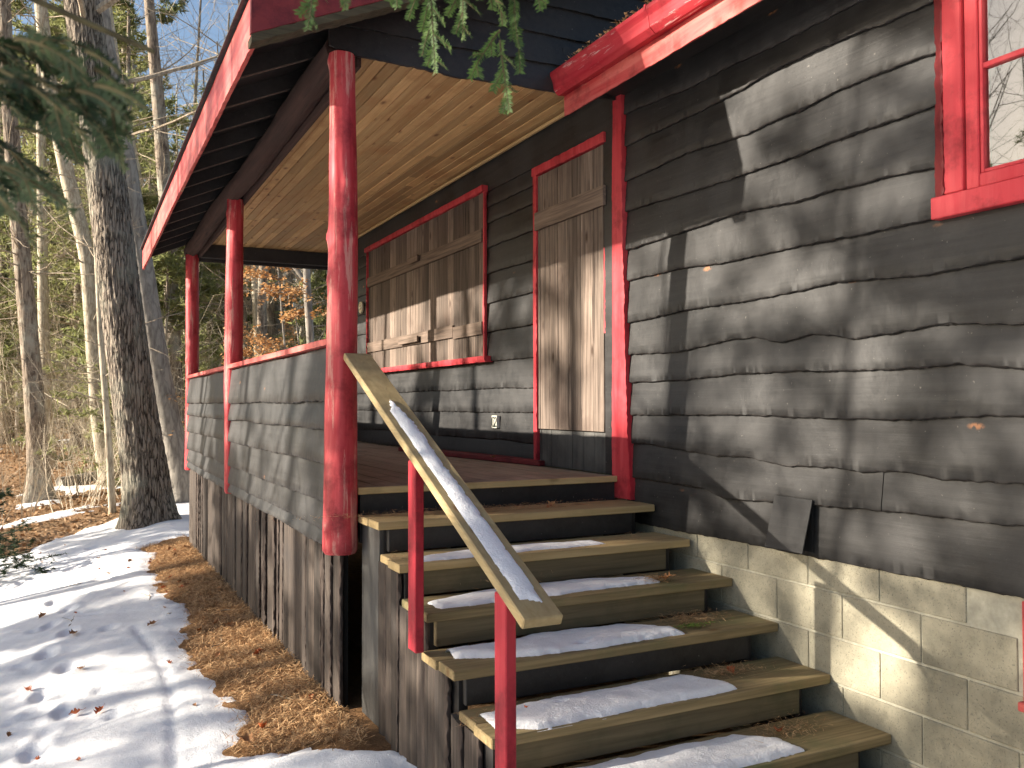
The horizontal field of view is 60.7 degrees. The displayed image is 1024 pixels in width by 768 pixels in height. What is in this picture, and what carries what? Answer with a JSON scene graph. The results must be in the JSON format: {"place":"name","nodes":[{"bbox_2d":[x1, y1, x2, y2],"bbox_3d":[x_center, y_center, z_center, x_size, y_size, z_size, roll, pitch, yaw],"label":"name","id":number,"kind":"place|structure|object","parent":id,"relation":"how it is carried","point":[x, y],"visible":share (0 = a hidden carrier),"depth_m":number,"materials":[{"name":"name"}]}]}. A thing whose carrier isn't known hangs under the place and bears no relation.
{"place":"outdoors","nodes":[
{"label":"outdoors","id":0,"kind":"place"},
{"bbox_2d":[11,0,302,383],"label":"sky","id":1,"kind":"structure","parent":0,"point":[214,29],"materials":[{"name":"blue"}]},
{"bbox_2d":[0,439,416,767],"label":"snow ground","id":2,"kind":"structure","parent":0,"point":[121,652],"depth_m":6.07,"materials":[{"name":"snow"}]},
{"bbox_2d":[0,377,23,443],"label":"bush","id":3,"kind":"object","parent":2,"relation":"on","point":[9,423],"visible":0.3,"depth_m":31.19,"materials":[{"name":"brown plant"}]},
{"bbox_2d":[0,369,24,456],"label":"bush","id":4,"kind":"object","parent":2,"relation":"on","point":[9,418],"visible":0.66,"depth_m":27.14,"materials":[{"name":"brown plant"}]},
{"bbox_2d":[0,451,35,527],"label":"bush","id":5,"kind":"object","parent":2,"relation":"on","point":[2,479],"visible":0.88,"depth_m":14.69,"materials":[{"name":"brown plant"}]},
{"bbox_2d":[0,269,59,445],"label":"young pine","id":6,"kind":"object","parent":2,"relation":"on","point":[6,345],"visible":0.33,"depth_m":30.77,"materials":[{"name":"green plant"}]},
{"bbox_2d":[0,487,67,579],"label":"hemlock","id":7,"kind":"object","parent":2,"relation":"on","point":[18,561],"visible":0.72,"depth_m":10.63,"materials":[{"name":"green plant"}]},
{"bbox_2d":[0,341,68,440],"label":"bush","id":8,"kind":"object","parent":2,"relation":"on","point":[23,399],"visible":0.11,"depth_m":30.56,"materials":[{"name":"brown plant"}]},
{"bbox_2d":[1,343,69,442],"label":"bush","id":9,"kind":"object","parent":2,"relation":"on","point":[52,386],"visible":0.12,"depth_m":31.70,"materials":[{"name":"brown plant"}]},
{"bbox_2d":[0,20,73,305],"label":"bare tree","id":10,"kind":"object","parent":2,"relation":"on","point":[3,297],"visible":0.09,"depth_m":29.49,"materials":[{"name":"brown plant"}]},
{"bbox_2d":[0,246,75,452],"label":"bush","id":11,"kind":"object","parent":2,"relation":"on","point":[11,385],"visible":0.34,"depth_m":28.71,"materials":[{"name":"brown plant"}]},
{"bbox_2d":[0,290,83,457],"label":"bush","id":12,"kind":"object","parent":2,"relation":"on","point":[17,425],"visible":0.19,"depth_m":28.60,"materials":[{"name":"brown plant"}]},
{"bbox_2d":[1,373,88,448],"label":"bush","id":13,"kind":"object","parent":2,"relation":"on","point":[59,422],"visible":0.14,"depth_m":28.56,"materials":[{"name":"brown plant"}]},
{"bbox_2d":[0,287,92,445],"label":"young pine","id":14,"kind":"object","parent":2,"relation":"on","point":[52,329],"visible":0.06,"depth_m":31.59,"materials":[{"name":"green plant"}]},
{"bbox_2d":[0,210,93,450],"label":"bush","id":15,"kind":"object","parent":2,"relation":"on","point":[57,362],"visible":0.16,"depth_m":26.93,"materials":[{"name":"green plant"}]},
{"bbox_2d":[11,326,89,446],"bbox_3d":[-15.179,-0.657,30.302,5.148,6.163,6.344,0,-1,-23],"label":"bush","id":16,"kind":"object","parent":2,"relation":"on","point":[64,403],"visible":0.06,"depth_m":29.59,"materials":[{"name":"brown plant"}]},
{"bbox_2d":[14,266,88,433],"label":"young pine","id":17,"kind":"object","parent":2,"relation":"on","point":[60,385],"depth_m":32.95,"materials":[{"name":"green plant"}]},
{"bbox_2d":[0,325,117,517],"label":"bush","id":18,"kind":"object","parent":2,"relation":"on","point":[42,486],"visible":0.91,"depth_m":15.39,"materials":[{"name":"brown plant"}]},
{"bbox_2d":[0,443,120,556],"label":"leaf litter","id":19,"kind":"object","parent":2,"relation":"on","point":[61,526],"visible":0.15,"depth_m":15.63,"materials":[{"name":"plant"}]},
{"bbox_2d":[0,378,120,495],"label":"bush","id":20,"kind":"object","parent":2,"relation":"on","point":[76,486],"visible":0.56,"depth_m":17.81,"materials":[{"name":"beige plant"}]},
{"bbox_2d":[0,32,131,468],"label":"pine tree","id":21,"kind":"object","parent":2,"relation":"on","point":[44,289],"visible":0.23,"depth_m":23.89,"materials":[{"name":"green plant"}]},
{"bbox_2d":[23,409,119,512],"bbox_3d":[-7.453,1.317,15.516,3.110,2.461,2.529,0,-1,-1],"label":"bush","id":22,"kind":"object","parent":2,"relation":"on","point":[99,483],"visible":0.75,"depth_m":15.72,"materials":[{"name":"beige plant"}]},
{"bbox_2d":[0,0,151,443],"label":"pine tree","id":23,"kind":"object","parent":2,"relation":"on","point":[17,4],"visible":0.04,"depth_m":31.77,"materials":[{"name":"green plant"}]},
{"bbox_2d":[69,708,84,714],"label":"fallen leaf","id":24,"kind":"object","parent":2,"relation":"on","point":[75,711],"visible":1,"depth_m":5.24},
{"bbox_2d":[56,471,97,485],"bbox_3d":[-9.339,2.111,21.063,0.382,0.565,3.257,-1,-2,34],"label":"fallen log","id":25,"kind":"object","parent":2,"relation":"on","point":[78,479],"visible":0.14,"depth_m":19.96,"materials":[{"name":"wood"}]},
{"bbox_2d":[53,357,112,444],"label":"bush","id":26,"kind":"object","parent":2,"relation":"on","point":[73,390],"visible":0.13,"depth_m":29.44,"materials":[{"name":"brown plant"}]},
{"bbox_2d":[49,394,117,471],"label":"bush","id":27,"kind":"object","parent":2,"relation":"on","point":[78,434],"visible":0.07,"depth_m":22.99,"materials":[{"name":"brown plant"}]},
{"bbox_2d":[0,0,176,446],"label":"pine tree","id":28,"kind":"object","parent":2,"relation":"on","point":[57,21],"visible":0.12,"depth_m":28.91,"materials":[{"name":"green plant"}]},
{"bbox_2d":[1,282,185,505],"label":"bush","id":29,"kind":"object","parent":2,"relation":"on","point":[105,478],"visible":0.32,"depth_m":16.30,"materials":[{"name":"brown plant"}]},
{"bbox_2d":[0,0,189,217],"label":"bare tree","id":30,"kind":"object","parent":2,"relation":"on","point":[124,50],"visible":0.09,"depth_m":27.09,"materials":[{"name":"brown plant"}]},
{"bbox_2d":[4,0,186,296],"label":"pine tree","id":31,"kind":"object","parent":2,"relation":"on","point":[168,87],"visible":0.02,"depth_m":33.03,"materials":[{"name":"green plant"}]},
{"bbox_2d":[93,703,104,713],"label":"fallen leaf","id":32,"kind":"object","parent":2,"relation":"on","point":[99,709],"visible":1,"depth_m":5.23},
{"bbox_2d":[8,0,193,487],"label":"pine tree","id":33,"kind":"object","parent":2,"relation":"on","point":[86,262],"visible":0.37,"depth_m":18.86,"materials":[{"name":"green plant"}]},
{"bbox_2d":[0,0,214,502],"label":"leaning tree","id":34,"kind":"object","parent":2,"relation":"on","point":[170,420],"visible":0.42,"depth_m":15.33,"materials":[{"name":"grey plant"}]},
{"bbox_2d":[0,0,216,503],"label":"pine tree","id":35,"kind":"object","parent":2,"relation":"on","point":[24,272],"visible":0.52,"depth_m":17.37,"materials":[{"name":"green plant"}]},
{"bbox_2d":[2,0,215,241],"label":"bare tree","id":36,"kind":"object","parent":2,"relation":"on","point":[133,66],"visible":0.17,"depth_m":32.16,"materials":[{"name":"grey plant"}]},
{"bbox_2d":[2,292,221,500],"bbox_3d":[-7.338,0.176,16.195,4.637,4.308,5.714,0,-1,-2],"label":"bush","id":37,"kind":"object","parent":2,"relation":"on","point":[100,412],"visible":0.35,"depth_m":16.51,"materials":[{"name":"brown plant"}]},
{"bbox_2d":[12,156,225,484],"bbox_3d":[-9.171,-1.386,21.691,5.349,8.681,6.889,0,-1,12],"label":"young pine","id":38,"kind":"object","parent":2,"relation":"on","point":[150,205],"visible":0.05,"depth_m":21.49,"materials":[{"name":"green plant"}]},
{"bbox_2d":[19,160,224,455],"bbox_3d":[-11.847,-2.317,29.104,6.359,10.320,8.190,-1,-2,33],"label":"young pine","id":39,"kind":"object","parent":2,"relation":"on","point":[60,411],"visible":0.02,"depth_m":26.91,"materials":[{"name":"green plant"}]},
{"bbox_2d":[0,122,248,479],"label":"bush","id":40,"kind":"object","parent":2,"relation":"on","point":[3,285],"visible":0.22,"depth_m":19.61,"materials":[{"name":"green plant"}]},
{"bbox_2d":[0,0,249,430],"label":"pine tree","id":41,"kind":"object","parent":2,"relation":"on","point":[123,27],"visible":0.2,"depth_m":25.74,"materials":[{"name":"green plant"}]},
{"bbox_2d":[1,132,254,513],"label":"sapling","id":42,"kind":"object","parent":2,"relation":"on","point":[112,509],"visible":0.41,"depth_m":14.95,"materials":[{"name":"beige plant"}]},
{"bbox_2d":[56,6,200,261],"bbox_3d":[-9.402,-3.633,22.567,5.092,12.280,5.063,-1,-1,22],"label":"pine tree","id":43,"kind":"object","parent":2,"relation":"on","point":[119,63],"visible":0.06,"depth_m":21.98,"materials":[{"name":"green plant"}]},
{"bbox_2d":[35,207,224,494],"bbox_3d":[-7.698,-0.811,19.362,4.490,7.287,5.783,-1,-1,22],"label":"young pine","id":44,"kind":"object","parent":2,"relation":"on","point":[168,258],"visible":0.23,"depth_m":19.44,"materials":[{"name":"green plant"}]},
{"bbox_2d":[46,304,219,484],"bbox_3d":[-7.886,0.175,18.914,4.698,4.564,3.812,-1,-2,39],"label":"bush","id":45,"kind":"object","parent":2,"relation":"on","point":[99,410],"visible":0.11,"depth_m":18.69,"materials":[{"name":"brown plant"}]},
{"bbox_2d":[52,263,225,409],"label":"young pine","id":46,"kind":"object","parent":2,"relation":"on","point":[83,367],"depth_m":29.34,"materials":[{"name":"green plant"}]},
{"bbox_2d":[0,224,294,461],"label":"bush","id":47,"kind":"object","parent":2,"relation":"on","point":[73,358],"visible":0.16,"depth_m":23.54,"materials":[{"name":"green plant"}]},
{"bbox_2d":[15,0,286,426],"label":"pine tree","id":48,"kind":"object","parent":2,"relation":"on","point":[163,166],"visible":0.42,"depth_m":19.89,"materials":[{"name":"green plant"}]},
{"bbox_2d":[63,0,239,529],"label":"oak tree","id":49,"kind":"object","parent":2,"relation":"on","point":[147,497],"visible":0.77,"depth_m":12.96,"materials":[{"name":"brown plant"}]},
{"bbox_2d":[75,196,253,409],"bbox_3d":[-9.388,-1.269,24.895,5.146,8.351,6.627,0,-1,-18],"label":"young pine","id":50,"kind":"object","parent":2,"relation":"on","point":[214,332],"visible":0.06,"depth_m":24.95,"materials":[{"name":"green plant"}]},
{"bbox_2d":[60,269,270,448],"bbox_3d":[-6.408,-0.204,17.723,4.426,5.299,5.455,0,-1,-6],"label":"bush","id":51,"kind":"object","parent":2,"relation":"on","point":[180,367],"visible":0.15,"depth_m":17.84,"materials":[{"name":"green plant"}]},
{"bbox_2d":[53,86,281,378],"bbox_3d":[-9.548,-3.345,26.263,6.814,11.952,7.074,-1,-1,20],"label":"bare tree","id":52,"kind":"object","parent":2,"relation":"on","point":[155,179],"visible":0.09,"depth_m":26.06,"materials":[{"name":"grey plant"}]},
{"bbox_2d":[145,0,230,344],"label":"bare tree","id":53,"kind":"object","parent":2,"relation":"on","point":[196,80],"visible":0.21,"depth_m":29.64,"materials":[{"name":"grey plant"}]},
{"bbox_2d":[115,0,294,355],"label":"bare tree","id":54,"kind":"object","parent":2,"relation":"on","point":[262,310],"visible":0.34,"depth_m":20.85,"materials":[{"name":"grey bark"},{"name":"twig bark"}]},
{"bbox_2d":[170,341,254,434],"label":"beech sapling","id":55,"kind":"object","parent":2,"relation":"on","point":[247,352],"visible":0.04,"depth_m":15.93,"materials":[{"name":"orange plant"}]},
{"bbox_2d":[153,183,293,348],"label":"bare tree","id":56,"kind":"object","parent":2,"relation":"on","point":[290,305],"visible":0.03,"depth_m":26.46,"materials":[{"name":"brown plant"}]},
{"bbox_2d":[206,263,248,358],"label":"bare tree","id":57,"kind":"object","parent":2,"relation":"on","point":[218,317],"visible":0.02,"depth_m":25.90,"materials":[{"name":"brown plant"}]},
{"bbox_2d":[147,1,319,357],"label":"bare tree","id":58,"kind":"object","parent":2,"relation":"on","point":[249,306],"visible":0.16,"depth_m":28.27,"materials":[{"name":"grey plant"}]},
{"bbox_2d":[148,59,320,380],"bbox_3d":[-6.527,-3.328,22.011,7.652,11.796,6.566,0,-1,-9],"label":"birch tree","id":59,"kind":"object","parent":2,"relation":"on","point":[254,301],"visible":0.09,"depth_m":21.91,"materials":[{"name":"white plant"}]},
{"bbox_2d":[167,265,326,422],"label":"beech sapling","id":60,"kind":"object","parent":2,"relation":"on","point":[286,291],"visible":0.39,"depth_m":16.73,"materials":[{"name":"orange plant"}]},
{"bbox_2d":[175,0,321,359],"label":"bare tree","id":61,"kind":"object","parent":2,"relation":"on","point":[244,310],"visible":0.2,"depth_m":24.49,"materials":[{"name":"grey plant"}]},
{"bbox_2d":[181,298,315,377],"bbox_3d":[-7.084,-0.701,23.070,5.403,6.469,6.660,-1,-1,18],"label":"bush","id":62,"kind":"object","parent":2,"relation":"on","point":[224,333],"visible":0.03,"depth_m":22.87,"materials":[{"name":"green plant"}]},
{"bbox_2d":[171,124,326,327],"bbox_3d":[-5.081,-6.288,25.900,10.088,18.095,9.787,0,-1,-22],"label":"pine tree","id":63,"kind":"object","parent":2,"relation":"on","point":[250,318],"visible":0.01,"depth_m":25.36,"materials":[{"name":"green plant"}]},
{"bbox_2d":[182,280,322,355],"bbox_3d":[-3.339,-0.484,19.448,7.619,5.744,6.183,-1,-2,43],"label":"bush","id":64,"kind":"object","parent":2,"relation":"on","point":[285,329],"visible":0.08,"depth_m":19.25,"materials":[{"name":"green plant"}]},
{"bbox_2d":[206,267,299,351],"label":"pine tree","id":65,"kind":"object","parent":2,"relation":"on","point":[277,328],"visible":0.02,"depth_m":26.80,"materials":[{"name":"brown plant"}]},
{"bbox_2d":[182,143,325,342],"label":"forked tree","id":66,"kind":"object","parent":2,"relation":"on","point":[308,310],"visible":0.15,"depth_m":17.94,"materials":[{"name":"grey plant"}]},
{"bbox_2d":[205,269,325,351],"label":"bare tree","id":67,"kind":"object","parent":2,"relation":"on","point":[301,334],"visible":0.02,"depth_m":22.95,"materials":[{"name":"brown plant"}]},
{"bbox_2d":[219,266,313,351],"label":"pine tree","id":68,"kind":"object","parent":2,"relation":"on","point":[271,314],"visible":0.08,"depth_m":23.87,"materials":[{"name":"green plant"}]},
{"bbox_2d":[208,272,325,364],"bbox_3d":[-5.503,-0.392,21.726,6.124,5.690,7.547,-1,-1,26],"label":"bush","id":69,"kind":"object","parent":2,"relation":"on","point":[293,328],"visible":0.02,"depth_m":20.83,"materials":[{"name":"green plant"}]},
{"bbox_2d":[0,0,549,250],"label":"hemlock tree","id":70,"kind":"object","parent":2,"relation":"on","point":[25,97],"visible":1,"depth_m":0.87,"materials":[{"name":"green plant"}]},
{"bbox_2d":[277,268,279,345],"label":"bare tree","id":71,"kind":"object","parent":2,"relation":"on","point":[278,310],"depth_m":37.42,"materials":[{"name":"grey plant"}]},
{"bbox_2d":[243,270,325,333],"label":"bare tree","id":72,"kind":"object","parent":2,"relation":"on","point":[296,308],"visible":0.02,"depth_m":22.40,"materials":[{"name":"grey plant"}]},
{"bbox_2d":[266,302,320,350],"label":"beech sapling","id":73,"kind":"object","parent":2,"relation":"on","point":[301,312],"visible":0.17,"depth_m":19.21,"materials":[{"name":"orange plant"}]},
{"bbox_2d":[272,279,326,346],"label":"young pine","id":74,"kind":"object","parent":2,"relation":"on","point":[318,320],"visible":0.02,"depth_m":21.80,"materials":[{"name":"green plant"}]},
{"bbox_2d":[281,270,326,348],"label":"young pine","id":75,"kind":"object","parent":2,"relation":"on","point":[323,275],"visible":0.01,"depth_m":24.05,"materials":[{"name":"green plant"}]},
{"bbox_2d":[326,0,1023,767],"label":"cabin","id":76,"kind":"object","parent":2,"relation":"on","point":[712,278],"visible":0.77,"depth_m":4.18,"materials":[{"name":"black"}]},
{"bbox_2d":[358,302,363,313],"bbox_3d":[-1.802,-0.910,10.413,0.043,0.144,0.144,0,-1,-26],"label":"wall light","id":77,"kind":"object","parent":76,"relation":"attached to","point":[361,307],"visible":1,"depth_m":10.38,"materials":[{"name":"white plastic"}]},
{"bbox_2d":[492,416,499,427],"bbox_3d":[-0.133,0.306,7.070,0.030,0.100,0.090,0,-1,-26],"label":"electrical outlet","id":78,"kind":"object","parent":76,"relation":"attached to","point":[495,421],"visible":1,"depth_m":7.04,"materials":[{"name":"plastic"}]},
{"bbox_2d":[531,131,605,472],"bbox_3d":[0.394,-0.511,6.016,0.077,2.183,0.990,0,-1,-26],"label":"door","id":79,"kind":"structure","parent":76,"relation":"in","point":[569,189],"depth_m":5.98,"materials":[{"name":"wood"}]},
{"bbox_2d":[565,0,652,61],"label":"gutter debris","id":80,"kind":"object","parent":76,"relation":"on","point":[600,35],"visible":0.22,"depth_m":4.71,"materials":[{"name":"plant"}]},
{"bbox_2d":[765,495,813,553],"bbox_3d":[1.299,0.656,4.109,0.076,0.239,0.242,0,-1,-26],"label":"vent flap","id":81,"kind":"object","parent":76,"relation":"attached to","point":[791,525],"visible":1,"depth_m":4.08,"materials":[{"name":"black"}]},
{"bbox_2d":[931,0,1023,220],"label":"window","id":82,"kind":"structure","parent":76,"relation":"in","point":[979,63],"depth_m":3.31,"materials":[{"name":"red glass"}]},
{"bbox_2d":[1018,601,1023,712],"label":"basement window","id":83,"kind":"structure","parent":76,"relation":"in","point":[1020,704],"depth_m":3.13,"materials":[{"name":"red glass"}]},
{"bbox_2d":[0,400,733,767],"bbox_3d":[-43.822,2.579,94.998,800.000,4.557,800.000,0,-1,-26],"label":"ground","id":84,"kind":"structure","parent":0,"point":[354,598],"depth_m":10.46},
{"bbox_2d":[10,17,58,299],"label":"bare tree","id":85,"kind":"object","parent":84,"relation":"on","point":[26,167],"visible":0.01,"depth_m":35.70,"materials":[{"name":"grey plant"}]},
{"bbox_2d":[12,33,69,427],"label":"pine tree","id":86,"kind":"object","parent":84,"relation":"on","point":[35,211],"visible":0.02,"depth_m":40.34,"materials":[{"name":"green plant"}]},
{"bbox_2d":[13,242,73,435],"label":"young pine","id":87,"kind":"object","parent":84,"relation":"on","point":[54,287],"visible":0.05,"depth_m":35.84,"materials":[{"name":"green plant"}]},
{"bbox_2d":[19,17,73,397],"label":"bare tree","id":88,"kind":"object","parent":84,"relation":"on","point":[52,176],"visible":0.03,"depth_m":38.69,"materials":[{"name":"grey plant"}]},
{"bbox_2d":[10,134,87,432],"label":"bare tree","id":89,"kind":"object","parent":84,"relation":"on","point":[18,330],"visible":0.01,"depth_m":37.22,"materials":[{"name":"grey plant"}]},
{"bbox_2d":[20,0,207,177],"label":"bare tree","id":90,"kind":"object","parent":84,"relation":"on","point":[139,73],"visible":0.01,"depth_m":36.96,"materials":[{"name":"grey plant"}]},
{"bbox_2d":[10,81,323,401],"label":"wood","id":91,"kind":"object","parent":84,"relation":"on","point":[186,106],"depth_m":49.13,"materials":[{"name":"brown plant"}]},
{"bbox_2d":[170,15,225,308],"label":"bare tree","id":92,"kind":"object","parent":84,"relation":"on","point":[201,76],"visible":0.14,"depth_m":39.77,"materials":[{"name":"grey plant"}]},
{"bbox_2d":[134,534,391,757],"bbox_3d":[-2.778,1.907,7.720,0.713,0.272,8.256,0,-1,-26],"label":"fallen needles","id":93,"kind":"object","parent":84,"relation":"on","point":[260,719],"visible":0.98,"depth_m":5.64,"materials":[{"name":"plant"}]},
{"bbox_2d":[239,732,260,741],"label":"fallen leaf","id":94,"kind":"object","parent":93,"relation":"on","point":[245,737],"visible":0.99,"depth_m":4.44,"materials":[{"name":"plant"}]},
{"bbox_2d":[140,0,650,706],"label":"porch","id":95,"kind":"object","parent":84,"relation":"on","point":[332,138],"visible":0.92,"depth_m":5.80,"materials":[{"name":"brown wood"}]},
{"bbox_2d":[398,447,545,465],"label":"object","id":96,"kind":"object","parent":95,"relation":"on","point":[499,458],"visible":0.58,"depth_m":6.87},
{"bbox_2d":[343,353,890,767],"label":"staircase","id":97,"kind":"structure","parent":84,"relation":"on","point":[420,690],"depth_m":3.89,"materials":[{"name":"brown wood"}]},
{"bbox_2d":[389,399,541,602],"bbox_3d":[-0.251,0.396,3.482,0.078,0.679,1.464,0,-1,-26],"label":"snow strip","id":98,"kind":"object","parent":97,"relation":"on","point":[511,571],"visible":1,"depth_m":3.27,"materials":[{"name":"white"}]},
{"bbox_2d":[424,540,604,561],"bbox_3d":[-0.007,0.846,4.486,1.080,0.018,0.248,0,-1,-26],"label":"snow patch","id":99,"kind":"object","parent":97,"relation":"on","point":[461,554],"visible":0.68,"depth_m":4.50,"materials":[{"name":"snow"}]},
{"bbox_2d":[428,576,659,608],"bbox_3d":[0.164,0.995,4.252,1.220,0.025,0.272,0,-1,-26],"label":"snow patch","id":100,"kind":"object","parent":97,"relation":"on","point":[556,588],"visible":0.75,"depth_m":4.24,"materials":[{"name":"snow"}]},
{"bbox_2d":[272,498,831,742],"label":"pine needles","id":101,"kind":"object","parent":97,"relation":"on","point":[684,617],"visible":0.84,"depth_m":4.20,"materials":[{"name":"plant"}]},
{"bbox_2d":[446,624,684,658],"bbox_3d":[0.258,1.142,3.914,1.110,0.032,0.296,0,-1,-26],"label":"snow patch","id":102,"kind":"object","parent":97,"relation":"on","point":[558,642],"visible":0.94,"depth_m":3.87,"materials":[{"name":"snow"}]},
{"bbox_2d":[478,674,736,731],"bbox_3d":[0.419,1.292,3.599,1.140,0.033,0.296,0,-1,-26],"label":"snow patch","id":103,"kind":"object","parent":97,"relation":"on","point":[549,713],"visible":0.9,"depth_m":3.54,"materials":[{"name":"snow"}]},
{"bbox_2d":[578,734,803,767],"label":"snow patch","id":104,"kind":"object","parent":97,"relation":"on","point":[735,751],"visible":1,"depth_m":3.39,"materials":[{"name":"snow"}]},
{"bbox_2d":[674,617,732,629],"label":"moss tuft","id":105,"kind":"object","parent":97,"relation":"on","point":[692,624],"visible":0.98,"depth_m":4.16,"materials":[{"name":"plant"}]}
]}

